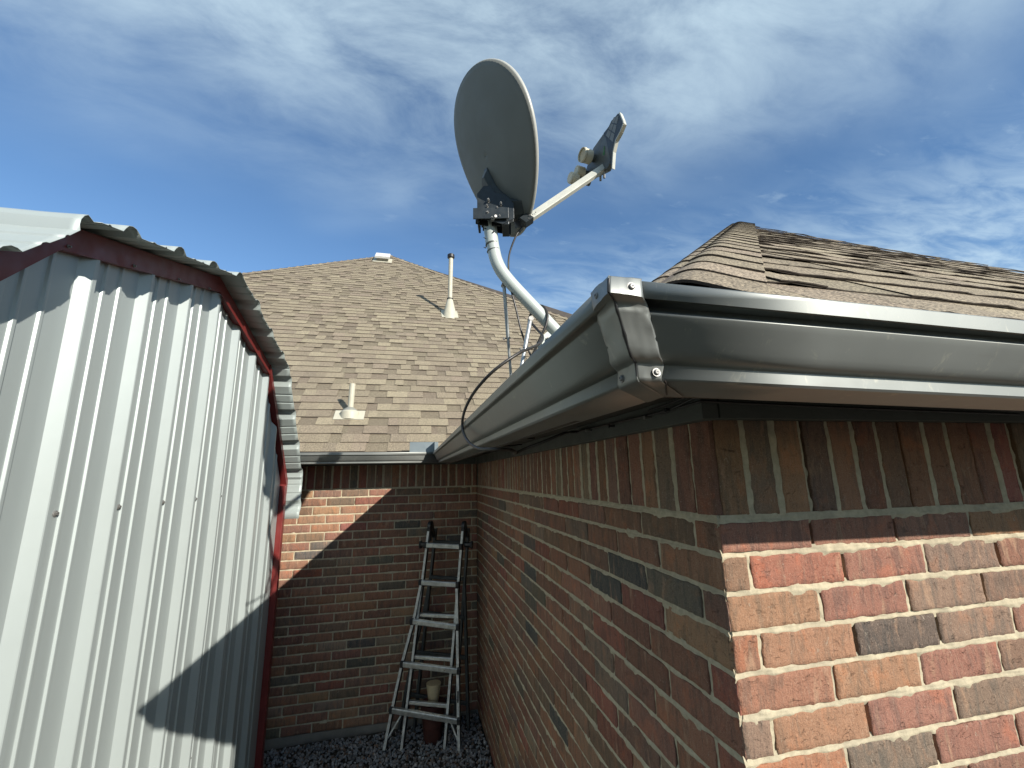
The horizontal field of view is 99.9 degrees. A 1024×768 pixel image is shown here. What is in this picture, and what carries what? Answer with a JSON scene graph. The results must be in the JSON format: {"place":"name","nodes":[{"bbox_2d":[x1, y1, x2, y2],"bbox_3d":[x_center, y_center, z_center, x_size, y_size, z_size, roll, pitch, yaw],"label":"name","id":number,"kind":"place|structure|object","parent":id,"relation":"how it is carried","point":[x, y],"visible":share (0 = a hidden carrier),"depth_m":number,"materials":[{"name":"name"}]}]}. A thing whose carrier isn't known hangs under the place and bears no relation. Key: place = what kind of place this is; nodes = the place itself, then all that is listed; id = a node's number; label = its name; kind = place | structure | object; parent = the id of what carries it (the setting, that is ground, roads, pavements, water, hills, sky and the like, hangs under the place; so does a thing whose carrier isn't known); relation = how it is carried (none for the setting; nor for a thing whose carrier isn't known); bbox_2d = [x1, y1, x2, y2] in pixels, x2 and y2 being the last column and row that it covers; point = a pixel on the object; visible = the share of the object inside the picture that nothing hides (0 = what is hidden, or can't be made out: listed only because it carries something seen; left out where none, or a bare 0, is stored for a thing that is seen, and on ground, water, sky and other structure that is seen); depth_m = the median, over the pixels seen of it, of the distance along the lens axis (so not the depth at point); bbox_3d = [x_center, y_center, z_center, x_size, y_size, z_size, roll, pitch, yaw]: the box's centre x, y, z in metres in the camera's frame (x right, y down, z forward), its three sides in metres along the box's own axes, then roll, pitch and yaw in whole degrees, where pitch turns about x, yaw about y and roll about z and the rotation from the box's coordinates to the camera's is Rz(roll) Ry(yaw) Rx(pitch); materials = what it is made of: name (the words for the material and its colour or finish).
{"place":"outdoors","nodes":[
{"label":"outdoors","id":0,"kind":"place"},
{"bbox_2d":[263,709,493,767],"bbox_3d":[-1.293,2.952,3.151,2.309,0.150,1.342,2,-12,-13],"label":"gravel","id":1,"kind":"structure","parent":0,"point":[316,747],"depth_m":3.54,"materials":[{"name":"grey gravel"}]},
{"bbox_2d":[0,207,302,767],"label":"metal shed","id":2,"kind":"structure","parent":1,"relation":"on","point":[151,474],"depth_m":1.71,"materials":[{"name":"white metal"}]},
{"bbox_2d":[382,521,472,754],"bbox_3d":[-0.714,2.207,3.899,0.731,1.845,0.458,-3,-12,9],"label":"folding ladder","id":3,"kind":"object","parent":1,"relation":"on","point":[418,623],"visible":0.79,"depth_m":3.81,"materials":[{"name":"metal"}]},
{"bbox_2d":[420,696,445,744],"bbox_3d":[-0.686,2.924,3.728,0.216,0.295,0.216,2,-12,-13],"label":"plant tub","id":4,"kind":"object","parent":1,"relation":"on","point":[432,731],"visible":0.68,"depth_m":3.65,"materials":[{"name":"red ceramic"}]},
{"bbox_2d":[426,680,440,701],"bbox_3d":[-0.688,2.704,3.770,0.128,0.150,0.128,2,-12,-13],"label":"paper cup","id":5,"kind":"object","parent":4,"relation":"on","point":[433,689],"visible":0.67,"depth_m":3.73,"materials":[{"name":"beige paper"}]},
{"bbox_2d":[242,221,1023,767],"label":"brick house","id":6,"kind":"structure","parent":1,"relation":"on","point":[706,585],"depth_m":1.26,"materials":[{"name":"brick"}]},
{"bbox_2d":[333,383,364,419],"bbox_3d":[-1.715,0.191,4.570,0.300,0.398,0.200,2,-12,-13],"label":"vent pipe","id":7,"kind":"object","parent":6,"relation":"on","point":[350,412],"visible":0.97,"depth_m":4.50,"materials":[{"name":"beige paint"}]},
{"bbox_2d":[372,253,391,262],"bbox_3d":[-3.308,-3.215,11.005,0.460,0.388,0.399,2,-12,-13],"label":"roof vent","id":8,"kind":"object","parent":6,"relation":"on","point":[382,257],"visible":1,"depth_m":10.88,"materials":[{"name":"beige paint"}]},
{"bbox_2d":[441,253,458,318],"bbox_3d":[-1.151,-1.794,7.981,0.300,1.324,0.319,2,-12,-13],"label":"vent pipe","id":9,"kind":"object","parent":6,"relation":"on","point":[448,311],"visible":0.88,"depth_m":7.90,"materials":[{"name":"beige paint"}]},
{"bbox_2d":[454,58,626,375],"bbox_3d":[0.136,-0.699,1.891,0.762,1.359,0.583,2,-12,-13],"label":"satellite dish","id":10,"kind":"object","parent":6,"relation":"attached to","point":[495,131],"visible":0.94,"depth_m":1.86,"materials":[{"name":"grey metal"}]},
{"bbox_2d":[461,305,577,454],"bbox_3d":[0.013,-0.052,1.689,0.480,0.657,0.319,10,-16,-41],"label":"coaxial cable","id":11,"kind":"object","parent":10,"relation":"hanging from","point":[535,346],"visible":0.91,"depth_m":1.58,"materials":[{"name":"black rubber"}]},
{"bbox_2d":[508,223,530,354],"bbox_3d":[0.036,-0.387,1.840,0.102,0.651,0.072,2,-12,-13],"label":"coaxial cable","id":12,"kind":"object","parent":10,"relation":"hanging from","point":[517,233],"visible":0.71,"depth_m":1.86,"materials":[{"name":"black rubber"}]},
{"bbox_2d":[300,275,1023,464],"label":"rain gutter","id":13,"kind":"object","parent":6,"relation":"attached to","point":[610,344],"visible":0.91,"depth_m":0.55,"materials":[{"name":"paint"}]},
{"bbox_2d":[577,398,1020,431],"bbox_3d":[0.730,0.075,1.202,1.295,0.029,0.613,-6,-13,23],"label":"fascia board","id":14,"kind":"object","parent":6,"relation":"attached to","point":[660,412],"visible":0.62,"depth_m":1.18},
{"bbox_2d":[661,400,1020,415],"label":"soffit","id":15,"kind":"structure","parent":6,"relation":"attached to","point":[818,406],"depth_m":1.08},
{"bbox_2d":[0,0,1023,313],"label":"sky","id":16,"kind":"structure","parent":0,"point":[245,136],"materials":[{"name":"blue"}]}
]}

